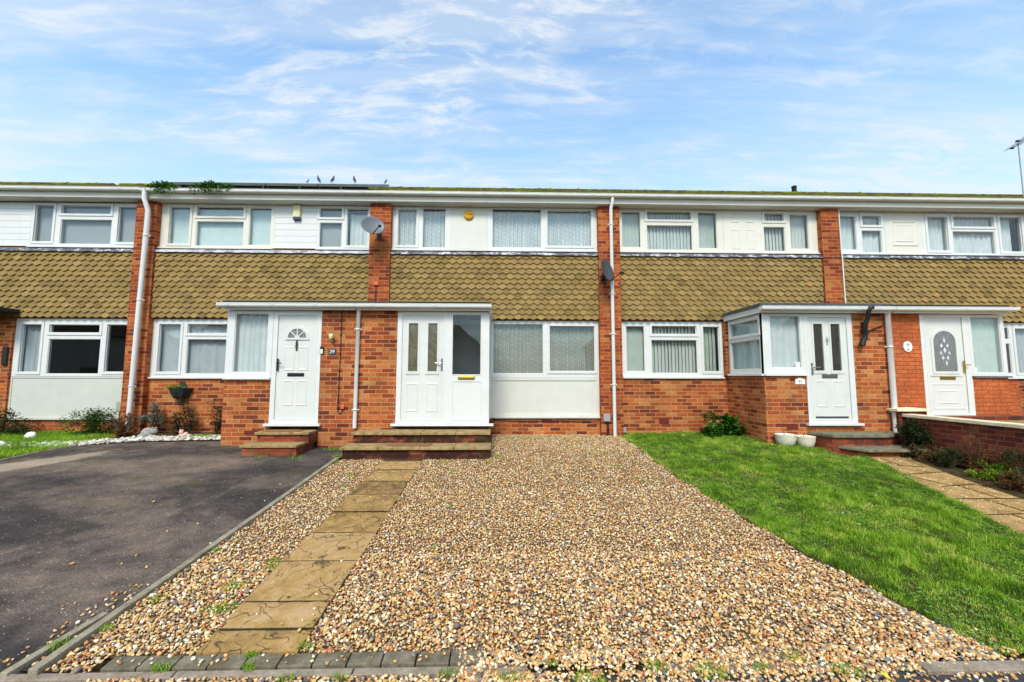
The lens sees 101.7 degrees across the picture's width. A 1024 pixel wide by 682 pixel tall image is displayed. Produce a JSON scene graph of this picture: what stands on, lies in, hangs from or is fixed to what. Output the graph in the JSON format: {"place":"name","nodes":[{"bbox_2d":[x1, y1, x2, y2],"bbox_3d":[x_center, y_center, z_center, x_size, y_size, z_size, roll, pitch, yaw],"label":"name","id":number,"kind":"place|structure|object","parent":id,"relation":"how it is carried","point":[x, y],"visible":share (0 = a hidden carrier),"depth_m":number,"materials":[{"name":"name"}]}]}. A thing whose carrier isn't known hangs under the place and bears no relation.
{"place":"outdoors","nodes":[
{"label":"outdoors","id":0,"kind":"place"},
{"bbox_2d":[0,441,341,670],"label":"driveway","id":1,"kind":"structure","parent":0,"point":[96,515],"depth_m":4.44,"materials":[{"name":"grey asphalt"}]},
{"bbox_2d":[239,430,316,456],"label":"door steps","id":2,"kind":"structure","parent":1,"relation":"on","point":[280,444],"depth_m":6.88,"materials":[{"name":"red brick"}]},
{"bbox_2d":[0,435,1023,681],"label":"ground","id":3,"kind":"structure","parent":0,"point":[98,667],"depth_m":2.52,"materials":[{"name":"beige gravel"}]},
{"bbox_2d":[0,612,108,676],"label":"drive kerb","id":4,"kind":"structure","parent":3,"relation":"on","point":[16,668],"depth_m":2.52,"materials":[{"name":"concrete"}]},
{"bbox_2d":[0,182,115,184],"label":"terraced house","id":5,"kind":"structure","parent":3,"relation":"on","point":[30,183],"depth_m":13.09,"materials":[{"name":"brick"}]},
{"bbox_2d":[0,183,149,431],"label":"terraced house","id":6,"kind":"structure","parent":3,"relation":"on","point":[72,300],"depth_m":8.67,"materials":[{"name":"brick"}]},
{"bbox_2d":[23,325,41,371],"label":"net curtain","id":7,"kind":"object","parent":6,"relation":"hanging from","point":[32,346],"visible":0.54,"depth_m":8.72,"materials":[{"name":"white fabric"}]},
{"bbox_2d":[11,318,127,375],"bbox_3d":[-9.103,0.134,8.668,2.357,1.195,0.086,0,-5,-1],"label":"window","id":8,"kind":"structure","parent":6,"relation":"in","point":[47,334],"depth_m":8.65,"materials":[{"name":"plastic"}]},
{"bbox_2d":[26,202,136,247],"bbox_3d":[-9.054,-2.457,8.872,2.272,0.983,0.120,0,-5,-1],"label":"window","id":9,"kind":"structure","parent":6,"relation":"in","point":[59,215],"depth_m":8.86,"materials":[{"name":"plastic"}]},
{"bbox_2d":[37,208,135,243],"bbox_3d":[-9.058,-2.423,8.961,2.190,0.850,0.014,0,-5,-1],"label":"roller blind","id":10,"kind":"object","parent":6,"relation":"attached to","point":[86,232],"visible":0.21,"depth_m":8.96,"materials":[{"name":"white fabric"}]},
{"bbox_2d":[0,432,220,458],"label":"verge soil","id":11,"kind":"structure","parent":3,"relation":"on","point":[173,434],"depth_m":8.13,"materials":[{"name":"brown soil"}]},
{"bbox_2d":[0,407,43,434],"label":"shrub","id":12,"kind":"object","parent":11,"relation":"on","point":[15,429],"visible":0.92,"depth_m":8.08,"materials":[{"name":"green plant"}]},
{"bbox_2d":[0,429,123,457],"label":"verge grass","id":13,"kind":"structure","parent":11,"relation":"on","point":[47,436],"depth_m":7.43,"materials":[{"name":"green plant"}]},
{"bbox_2d":[58,406,125,435],"bbox_3d":[-8.204,1.570,8.153,1.131,0.607,0.612,0,-5,-1],"label":"shrub","id":14,"kind":"object","parent":11,"relation":"on","point":[95,419],"visible":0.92,"depth_m":8.12,"materials":[{"name":"green plant"}]},
{"bbox_2d":[0,434,220,446],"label":"pebbles","id":15,"kind":"object","parent":11,"relation":"on","point":[162,438],"visible":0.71,"depth_m":7.57,"materials":[{"name":"white stone"}]},
{"bbox_2d":[98,411,138,436],"bbox_3d":[-7.499,1.622,8.079,0.764,0.525,0.422,0,-5,-1],"label":"shrub","id":16,"kind":"object","parent":11,"relation":"on","point":[123,430],"visible":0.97,"depth_m":8.03,"materials":[{"name":"brown plant"}]},
{"bbox_2d":[136,401,166,427],"bbox_3d":[-7.198,1.543,8.342,0.520,0.676,0.370,0,-5,-1],"label":"shrub","id":17,"kind":"object","parent":11,"relation":"on","point":[153,417],"visible":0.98,"depth_m":8.31,"materials":[{"name":"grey plant"}]},
{"bbox_2d":[27,457,338,675],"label":"drive kerb","id":18,"kind":"structure","parent":3,"relation":"on","point":[55,657],"depth_m":3.06,"materials":[{"name":"concrete"}]},
{"bbox_2d":[0,665,526,681],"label":"front kerb","id":19,"kind":"structure","parent":3,"relation":"on","point":[432,672],"depth_m":2.37,"materials":[{"name":"grey concrete"}]},
{"bbox_2d":[119,186,421,446],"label":"terraced house","id":20,"kind":"structure","parent":3,"relation":"on","point":[298,284],"depth_m":8.68,"materials":[{"name":"brick"}]},
{"bbox_2d":[125,190,150,431],"bbox_3d":[-7.595,-0.620,8.467,0.207,5.001,0.146,0,-5,-1],"label":"downpipe","id":21,"kind":"object","parent":20,"relation":"attached to","point":[135,344],"visible":0.94,"depth_m":8.47,"materials":[{"name":"plastic"}]},
{"bbox_2d":[161,382,192,398],"bbox_3d":[-6.853,1.000,8.496,0.551,0.340,0.241,0,-5,-1],"label":"wall planter","id":22,"kind":"object","parent":20,"relation":"attached to","point":[181,388],"visible":1,"depth_m":8.47,"materials":[{"name":"plastic"}]},
{"bbox_2d":[147,319,227,378],"bbox_3d":[-6.127,0.164,8.719,2.740,1.235,0.120,0,-5,-1],"label":"window","id":23,"kind":"structure","parent":20,"relation":"in","point":[185,335],"depth_m":8.70,"materials":[{"name":"plastic"}]},
{"bbox_2d":[160,325,226,372],"bbox_3d":[-6.469,0.169,8.811,1.820,1.110,0.034,0,-5,-1],"label":"net curtain","id":24,"kind":"object","parent":20,"relation":"hanging from","point":[206,356],"visible":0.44,"depth_m":8.80,"materials":[{"name":"white fabric"}]},
{"bbox_2d":[188,180,235,194],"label":"gutter weed","id":25,"kind":"object","parent":20,"relation":"on","point":[204,185],"visible":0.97,"depth_m":8.63,"materials":[{"name":"green plant"}]},
{"bbox_2d":[157,204,275,249],"bbox_3d":[-6.292,-2.446,8.937,2.398,0.983,0.120,0,-5,-1],"label":"window","id":26,"kind":"structure","parent":20,"relation":"in","point":[167,209],"depth_m":8.93,"materials":[{"name":"beige plastic"}]},
{"bbox_2d":[171,209,271,245],"bbox_3d":[-6.248,-2.426,9.028,2.190,0.840,0.014,0,-5,-1],"label":"roller blind","id":27,"kind":"object","parent":20,"relation":"attached to","point":[218,234],"visible":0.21,"depth_m":9.03,"materials":[{"name":"white fabric"}]},
{"bbox_2d":[222,310,273,378],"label":"window","id":28,"kind":"structure","parent":20,"relation":"in","point":[230,356],"depth_m":7.46,"materials":[{"name":"plastic"}]},
{"bbox_2d":[235,314,268,371],"bbox_3d":[-4.673,0.036,7.560,0.650,1.110,0.034,0,-5,-1],"label":"net curtain","id":29,"kind":"object","parent":20,"relation":"hanging from","point":[251,342],"visible":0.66,"depth_m":7.56,"materials":[{"name":"white fabric"}]},
{"bbox_2d":[169,182,388,189],"bbox_3d":[-5.457,-3.706,10.028,4.530,0.922,1.600,0,-5,-1],"label":"solar array","id":30,"kind":"object","parent":20,"relation":"on","point":[309,186],"visible":0.67,"depth_m":9.26,"materials":[{"name":"glass"}]},
{"bbox_2d":[274,315,316,418],"bbox_3d":[-3.862,0.455,7.445,0.692,1.852,0.117,0,-5,-1],"label":"door","id":31,"kind":"structure","parent":20,"relation":"in","point":[296,348],"depth_m":7.46,"materials":[{"name":"white plastic"}]},
{"bbox_2d":[320,211,341,246],"bbox_3d":[-3.904,-2.402,9.081,0.540,0.870,0.014,0,-5,-1],"label":"roller blind","id":32,"kind":"object","parent":20,"relation":"attached to","point":[330,236],"visible":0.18,"depth_m":9.08,"materials":[{"name":"white fabric"}]},
{"bbox_2d":[315,206,369,250],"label":"window","id":33,"kind":"structure","parent":20,"relation":"in","point":[343,220],"depth_m":8.99,"materials":[{"name":"plastic"}]},
{"bbox_2d":[350,214,367,244],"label":"net curtain","id":34,"kind":"object","parent":20,"relation":"hanging from","point":[358,234],"visible":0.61,"depth_m":9.10,"materials":[{"name":"white fabric"}]},
{"bbox_2d":[100,650,482,671],"bbox_3d":[-1.270,1.937,2.469,2.192,0.116,0.107,0,-5,-1],"label":"block row","id":35,"kind":"object","parent":3,"relation":"on","point":[354,660],"visible":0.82,"depth_m":2.46,"materials":[{"name":"grey concrete"}]},
{"bbox_2d":[194,460,422,655],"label":"slab path","id":36,"kind":"structure","parent":3,"relation":"on","point":[289,598],"depth_m":3.29,"materials":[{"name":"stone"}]},
{"bbox_2d":[339,429,490,459],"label":"door steps","id":37,"kind":"structure","parent":3,"relation":"on","point":[370,444],"depth_m":6.74,"materials":[{"name":"brick"}]},
{"bbox_2d":[37,436,865,681],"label":"weeds","id":38,"kind":"object","parent":3,"relation":"on","point":[455,670],"visible":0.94,"depth_m":2.45,"materials":[{"name":"green plant"}]},
{"bbox_2d":[355,187,610,434],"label":"terraced house","id":39,"kind":"structure","parent":3,"relation":"on","point":[430,317],"depth_m":8.83,"materials":[{"name":"brick"}]},
{"bbox_2d":[352,308,361,427],"bbox_3d":[-2.766,0.439,7.393,0.128,2.187,0.143,0,-5,-1],"label":"downpipe","id":40,"kind":"object","parent":39,"relation":"attached to","point":[356,371],"visible":0.95,"depth_m":7.39,"materials":[{"name":"plastic"}]},
{"bbox_2d":[360,216,384,237],"bbox_3d":[-2.727,-2.356,8.555,0.509,0.408,0.565,-2,-5,21],"label":"satellite dish","id":41,"kind":"object","parent":39,"relation":"attached to","point":[372,224],"visible":1,"depth_m":8.53,"materials":[{"name":"grey metal"}]},
{"bbox_2d":[398,211,415,244],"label":"net curtain","id":42,"kind":"object","parent":39,"relation":"hanging from","point":[407,227],"visible":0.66,"depth_m":9.13,"materials":[{"name":"fabric"}]},
{"bbox_2d":[391,206,450,250],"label":"window","id":43,"kind":"structure","parent":39,"relation":"in","point":[419,210],"depth_m":9.02,"materials":[{"name":"plastic"}]},
{"bbox_2d":[400,315,443,418],"bbox_3d":[-1.613,0.460,7.510,0.752,1.882,0.103,0,-5,-1],"label":"door","id":44,"kind":"structure","parent":39,"relation":"in","point":[422,335],"depth_m":7.51,"materials":[{"name":"white plastic"}]},
{"bbox_2d":[423,211,444,246],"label":"net curtain","id":45,"kind":"object","parent":39,"relation":"hanging from","point":[433,228],"visible":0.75,"depth_m":9.15,"materials":[{"name":"fabric"}]},
{"bbox_2d":[493,211,540,247],"bbox_3d":[0.105,-2.415,9.187,1.120,0.890,0.050,0,-5,-1],"label":"net curtain","id":46,"kind":"object","parent":39,"relation":"hanging from","point":[517,229],"visible":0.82,"depth_m":9.19,"materials":[{"name":"fabric"}]},
{"bbox_2d":[493,324,541,372],"bbox_3d":[0.129,0.185,8.966,1.120,1.110,0.049,0,-5,-1],"label":"net curtain","id":47,"kind":"object","parent":39,"relation":"hanging from","point":[527,339],"visible":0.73,"depth_m":8.97,"materials":[{"name":"grey fabric"}]},
{"bbox_2d":[487,207,597,252],"bbox_3d":[0.660,-2.418,9.100,2.386,0.983,0.120,0,-5,-1],"label":"window","id":48,"kind":"structure","parent":39,"relation":"in","point":[545,247],"depth_m":9.08,"materials":[{"name":"plastic"}]},
{"bbox_2d":[491,321,598,377],"bbox_3d":[0.694,0.177,8.897,2.306,1.207,0.086,0,-5,-1],"label":"window","id":49,"kind":"structure","parent":39,"relation":"in","point":[546,373],"depth_m":8.86,"materials":[{"name":"plastic"}]},
{"bbox_2d":[548,212,590,245],"bbox_3d":[1.244,-2.426,9.214,1.040,0.880,0.050,0,-5,-1],"label":"net curtain","id":50,"kind":"object","parent":39,"relation":"hanging from","point":[569,228],"visible":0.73,"depth_m":9.22,"materials":[{"name":"fabric"}]},
{"bbox_2d":[551,327,593,370],"bbox_3d":[1.269,0.190,8.993,1.040,1.110,0.050,0,-5,-1],"label":"net curtain","id":51,"kind":"object","parent":39,"relation":"hanging from","point":[560,339],"visible":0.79,"depth_m":9.00,"materials":[{"name":"grey fabric"}]},
{"bbox_2d":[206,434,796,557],"bbox_3d":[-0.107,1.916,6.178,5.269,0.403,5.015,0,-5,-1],"label":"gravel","id":52,"kind":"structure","parent":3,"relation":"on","point":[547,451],"depth_m":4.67,"materials":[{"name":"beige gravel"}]},
{"bbox_2d":[573,189,896,443],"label":"terraced house","id":53,"kind":"structure","parent":3,"relation":"on","point":[738,274],"depth_m":8.88,"materials":[{"name":"brick"}]},
{"bbox_2d":[600,259,623,281],"bbox_3d":[2.064,-1.454,8.626,0.455,0.485,0.526,-1,-5,11],"label":"satellite dish","id":54,"kind":"object","parent":53,"relation":"attached to","point":[607,271],"visible":1,"depth_m":8.65,"materials":[{"name":"grey metal"}]},
{"bbox_2d":[608,197,616,436],"bbox_3d":[2.109,-0.555,8.705,0.132,5.050,0.132,0,-5,-1],"label":"downpipe","id":55,"kind":"object","parent":53,"relation":"attached to","point":[612,293],"visible":0.96,"depth_m":8.69,"materials":[{"name":"plastic"}]},
{"bbox_2d":[622,213,638,246],"bbox_3d":[2.610,-2.434,9.258,0.507,0.890,0.040,0,-5,-1],"label":"vertical blind","id":56,"kind":"object","parent":53,"relation":"attached to","point":[630,229],"visible":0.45,"depth_m":9.26,"materials":[{"name":"white fabric"}]},
{"bbox_2d":[626,327,643,370],"bbox_3d":[2.635,0.166,9.038,0.506,1.090,0.040,0,-5,-1],"label":"vertical blind","id":57,"kind":"object","parent":53,"relation":"attached to","point":[634,340],"visible":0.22,"depth_m":9.04,"materials":[{"name":"white fabric"}]},
{"bbox_2d":[647,213,689,249],"bbox_3d":[3.451,-2.416,9.277,1.084,0.920,0.044,0,-5,-1],"label":"vertical blind","id":58,"kind":"object","parent":53,"relation":"attached to","point":[667,243],"visible":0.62,"depth_m":9.27,"materials":[{"name":"white fabric"}]},
{"bbox_2d":[619,209,724,253],"bbox_3d":[3.485,-2.407,9.166,2.331,0.983,0.120,0,-5,-1],"label":"window","id":59,"kind":"structure","parent":53,"relation":"in","point":[644,222],"depth_m":9.16,"materials":[{"name":"white plastic"}]},
{"bbox_2d":[622,321,724,378],"bbox_3d":[3.439,0.192,8.944,2.173,1.217,0.120,0,-5,-1],"label":"window","id":60,"kind":"structure","parent":53,"relation":"in","point":[648,337],"depth_m":8.94,"materials":[{"name":"plastic"}]},
{"bbox_2d":[652,327,695,372],"bbox_3d":[3.483,0.180,9.057,1.091,1.110,0.047,0,-5,-1],"label":"vertical blind","id":61,"kind":"object","parent":53,"relation":"attached to","point":[687,367],"visible":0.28,"depth_m":9.05,"materials":[{"name":"white fabric"}]},
{"bbox_2d":[698,214,714,247],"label":"vertical blind","id":62,"kind":"object","parent":53,"relation":"attached to","point":[706,229],"visible":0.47,"depth_m":9.30,"materials":[{"name":"white fabric"}]},
{"bbox_2d":[703,327,715,370],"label":"vertical blind","id":63,"kind":"object","parent":53,"relation":"attached to","point":[709,346],"visible":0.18,"depth_m":9.08,"materials":[{"name":"white fabric"}]},
{"bbox_2d":[728,314,763,375],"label":"window","id":64,"kind":"structure","parent":53,"relation":"in","point":[732,339],"depth_m":8.28,"materials":[{"name":"plastic"}]},
{"bbox_2d":[734,320,760,368],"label":"net curtain","id":65,"kind":"object","parent":53,"relation":"hanging from","point":[747,354],"visible":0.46,"depth_m":8.35,"materials":[{"name":"white fabric"}]},
{"bbox_2d":[764,215,781,250],"bbox_3d":[5.790,-2.407,9.331,0.565,0.920,0.040,0,-5,-1],"label":"vertical blind","id":66,"kind":"object","parent":53,"relation":"attached to","point":[768,243],"visible":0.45,"depth_m":9.33,"materials":[{"name":"white fabric"}]},
{"bbox_2d":[759,313,807,375],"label":"window","id":67,"kind":"structure","parent":53,"relation":"in","point":[768,369],"depth_m":7.69,"materials":[{"name":"plastic"}]},
{"bbox_2d":[769,316,798,366],"bbox_3d":[5.059,0.035,7.791,0.640,1.030,0.034,0,-5,-1],"label":"net curtain","id":68,"kind":"object","parent":53,"relation":"hanging from","point":[784,342],"visible":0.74,"depth_m":7.79,"materials":[{"name":"white fabric"}]},
{"bbox_2d":[760,211,819,254],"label":"window","id":69,"kind":"structure","parent":53,"relation":"in","point":[811,223],"depth_m":9.22,"materials":[{"name":"white plastic"}]},
{"bbox_2d":[790,216,805,248],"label":"vertical blind","id":70,"kind":"object","parent":53,"relation":"attached to","point":[797,231],"visible":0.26,"depth_m":9.35,"materials":[{"name":"white fabric"}]},
{"bbox_2d":[808,317,851,418],"bbox_3d":[5.845,0.492,7.683,0.732,1.877,0.100,0,-5,-1],"label":"door","id":71,"kind":"structure","parent":53,"relation":"in","point":[831,399],"depth_m":7.69,"materials":[{"name":"white plastic"}]},
{"bbox_2d":[859,306,882,345],"bbox_3d":[6.626,-0.263,7.719,0.489,0.721,0.261,3,-6,-34],"label":"wall bracket","id":72,"kind":"object","parent":53,"relation":"attached to","point":[865,331],"depth_m":7.61,"materials":[{"name":"black metal"}]},
{"bbox_2d":[884,311,897,431],"bbox_3d":[6.952,0.583,7.608,0.150,2.414,0.152,0,-5,-1],"label":"downpipe","id":73,"kind":"object","parent":53,"relation":"attached to","point":[890,358],"visible":0.86,"depth_m":7.62,"materials":[{"name":"plastic"}]},
{"bbox_2d":[654,662,919,675],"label":"front kerb","id":74,"kind":"structure","parent":3,"relation":"on","point":[818,665],"depth_m":2.44,"materials":[{"name":"grey concrete"}]},
{"bbox_2d":[808,431,925,459],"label":"door steps","id":75,"kind":"structure","parent":3,"relation":"on","point":[871,443],"depth_m":7.14,"materials":[{"name":"red brick"}]},
{"bbox_2d":[722,191,1023,414],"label":"terraced house","id":76,"kind":"structure","parent":3,"relation":"on","point":[939,299],"depth_m":9.09,"materials":[{"name":"brick"}]},
{"bbox_2d":[840,217,853,248],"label":"net curtain","id":77,"kind":"object","parent":76,"relation":"hanging from","point":[847,238],"visible":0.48,"depth_m":9.37,"materials":[{"name":"white fabric"}]},
{"bbox_2d":[839,212,888,254],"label":"window","id":78,"kind":"structure","parent":76,"relation":"in","point":[858,226],"depth_m":9.27,"materials":[{"name":"plastic"}]},
{"bbox_2d":[862,217,878,251],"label":"net curtain","id":79,"kind":"object","parent":76,"relation":"hanging from","point":[870,241],"visible":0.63,"depth_m":9.37,"materials":[{"name":"white fabric"}]},
{"bbox_2d":[927,218,945,249],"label":"net curtain","id":80,"kind":"object","parent":76,"relation":"hanging from","point":[936,234],"visible":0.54,"depth_m":9.41,"materials":[{"name":"white fabric"}]},
{"bbox_2d":[869,193,1023,197],"bbox_3d":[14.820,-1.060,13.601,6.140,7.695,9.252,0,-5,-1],"label":"roof","id":81,"kind":"structure","parent":76,"relation":"attached to","point":[979,195],"depth_m":13.72,"materials":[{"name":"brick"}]},
{"bbox_2d":[924,318,970,412],"bbox_3d":[8.072,0.442,7.729,0.766,1.772,0.117,0,-5,-1],"label":"door","id":82,"kind":"structure","parent":76,"relation":"in","point":[944,342],"depth_m":7.74,"materials":[{"name":"white plastic"}]},
{"bbox_2d":[921,212,1023,255],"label":"window","id":83,"kind":"structure","parent":76,"relation":"in","point":[994,218],"depth_m":9.32,"materials":[{"name":"plastic"}]},
{"bbox_2d":[953,218,992,253],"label":"net curtain","id":84,"kind":"object","parent":76,"relation":"hanging from","point":[967,242],"visible":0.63,"depth_m":9.42,"materials":[{"name":"white fabric"}]},
{"bbox_2d":[970,318,997,371],"bbox_3d":[8.868,0.090,7.878,0.620,1.110,0.033,0,-5,-1],"label":"net curtain","id":85,"kind":"object","parent":76,"relation":"hanging from","point":[984,344],"visible":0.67,"depth_m":7.88,"materials":[{"name":"white fabric"}]},
{"bbox_2d":[967,314,1007,375],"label":"window","id":86,"kind":"structure","parent":76,"relation":"in","point":[1000,336],"depth_m":7.80,"materials":[{"name":"plastic"}]},
{"bbox_2d":[973,323,1023,378],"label":"window","id":87,"kind":"structure","parent":76,"relation":"in","point":[1010,341],"depth_m":9.12,"materials":[{"name":"plastic"}]},
{"bbox_2d":[1000,219,1011,250],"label":"net curtain","id":88,"kind":"object","parent":76,"relation":"hanging from","point":[1005,235],"visible":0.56,"depth_m":9.45,"materials":[{"name":"white fabric"}]},
{"bbox_2d":[1015,329,1023,372],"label":"net curtain","id":89,"kind":"object","parent":76,"relation":"hanging from","point":[1019,334],"visible":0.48,"depth_m":9.23,"materials":[{"name":"white fabric"}]},
{"bbox_2d":[864,588,984,660],"bbox_3d":[2.776,1.949,2.855,0.050,0.173,0.689,1,-5,-10],"label":"lawn edging","id":90,"kind":"object","parent":3,"relation":"on","point":[915,618],"visible":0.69,"depth_m":2.83,"materials":[{"name":"stone"}]},
{"bbox_2d":[886,407,1023,475],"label":"garden wall","id":91,"kind":"structure","parent":3,"relation":"on","point":[950,432],"depth_m":6.45,"materials":[{"name":"brick"}]},
{"bbox_2d":[916,660,1023,674],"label":"front kerb","id":92,"kind":"structure","parent":3,"relation":"on","point":[997,666],"depth_m":2.42,"materials":[{"name":"grey concrete"}]},
{"bbox_2d":[0,0,1023,193],"label":"sky","id":93,"kind":"structure","parent":0,"point":[869,96],"materials":[{"name":"blue"}]},
{"bbox_2d":[264,672,1023,681],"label":"pavement","id":94,"kind":"structure","parent":0,"point":[987,678],"depth_m":2.36,"materials":[{"name":"grey concrete"}]},
{"bbox_2d":[619,430,1023,655],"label":"lawn grass","id":95,"kind":"structure","parent":0,"point":[842,496],"depth_m":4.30,"materials":[{"name":"green plant"}]},
{"bbox_2d":[697,410,745,436],"bbox_3d":[4.242,1.668,8.267,1.196,0.576,0.581,0,-5,-1],"label":"leafy plant","id":96,"kind":"object","parent":95,"relation":"on","point":[729,424],"visible":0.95,"depth_m":8.16,"materials":[{"name":"green plant"}]},
{"bbox_2d":[774,431,796,446],"bbox_3d":[4.842,1.723,7.382,0.340,0.251,0.340,0,-5,-1],"label":"plant pot","id":97,"kind":"object","parent":95,"relation":"on","point":[789,439],"visible":0.9,"depth_m":7.27,"materials":[{"name":"ceramic"}]},
{"bbox_2d":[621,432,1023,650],"bbox_3d":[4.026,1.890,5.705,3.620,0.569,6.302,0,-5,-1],"label":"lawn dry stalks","id":98,"kind":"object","parent":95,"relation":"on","point":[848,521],"visible":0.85,"depth_m":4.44,"materials":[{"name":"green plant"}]},
{"bbox_2d":[871,457,1023,533],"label":"garden path","id":99,"kind":"structure","parent":0,"point":[912,465],"depth_m":5.27,"materials":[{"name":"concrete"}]},
{"bbox_2d":[911,452,1023,498],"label":"bed soil","id":100,"kind":"structure","parent":0,"point":[957,471],"depth_m":5.87,"materials":[{"name":"brown soil"}]},
{"bbox_2d":[894,417,940,450],"bbox_3d":[6.824,1.606,7.048,0.588,0.625,0.602,0,-5,-1],"label":"shrub","id":101,"kind":"object","parent":100,"relation":"on","point":[909,429],"visible":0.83,"depth_m":7.01,"materials":[{"name":"green plant"}]},
{"bbox_2d":[915,446,975,468],"bbox_3d":[6.519,1.754,6.284,0.671,0.361,0.418,0,-5,-1],"label":"bedding plant","id":102,"kind":"object","parent":100,"relation":"on","point":[949,462],"visible":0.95,"depth_m":6.24,"materials":[{"name":"green plant"}]},
{"bbox_2d":[958,432,1012,474],"bbox_3d":[6.771,1.608,6.014,0.721,0.631,0.556,0,-5,-1],"label":"bedding plant","id":103,"kind":"object","parent":100,"relation":"on","point":[990,458],"visible":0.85,"depth_m":5.98,"materials":[{"name":"brown plant"}]},
{"bbox_2d":[964,460,1021,481],"bbox_3d":[6.584,1.795,5.755,0.555,0.272,0.464,-3,-6,30],"label":"bedding plant","id":104,"kind":"object","parent":100,"relation":"on","point":[999,467],"visible":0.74,"depth_m":5.69,"materials":[{"name":"green plant"}]},
{"bbox_2d":[980,470,1023,491],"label":"bedding plant","id":105,"kind":"object","parent":100,"relation":"on","point":[1010,481],"visible":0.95,"depth_m":5.32,"materials":[{"name":"brown plant"}]},
{"bbox_2d":[998,447,1023,479],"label":"bedding plant","id":106,"kind":"object","parent":100,"relation":"on","point":[1016,457],"visible":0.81,"depth_m":5.55,"materials":[{"name":"green plant"}]},
{"bbox_2d":[934,415,1023,419],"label":"edging wall","id":107,"kind":"structure","parent":0,"point":[999,417],"depth_m":7.40,"materials":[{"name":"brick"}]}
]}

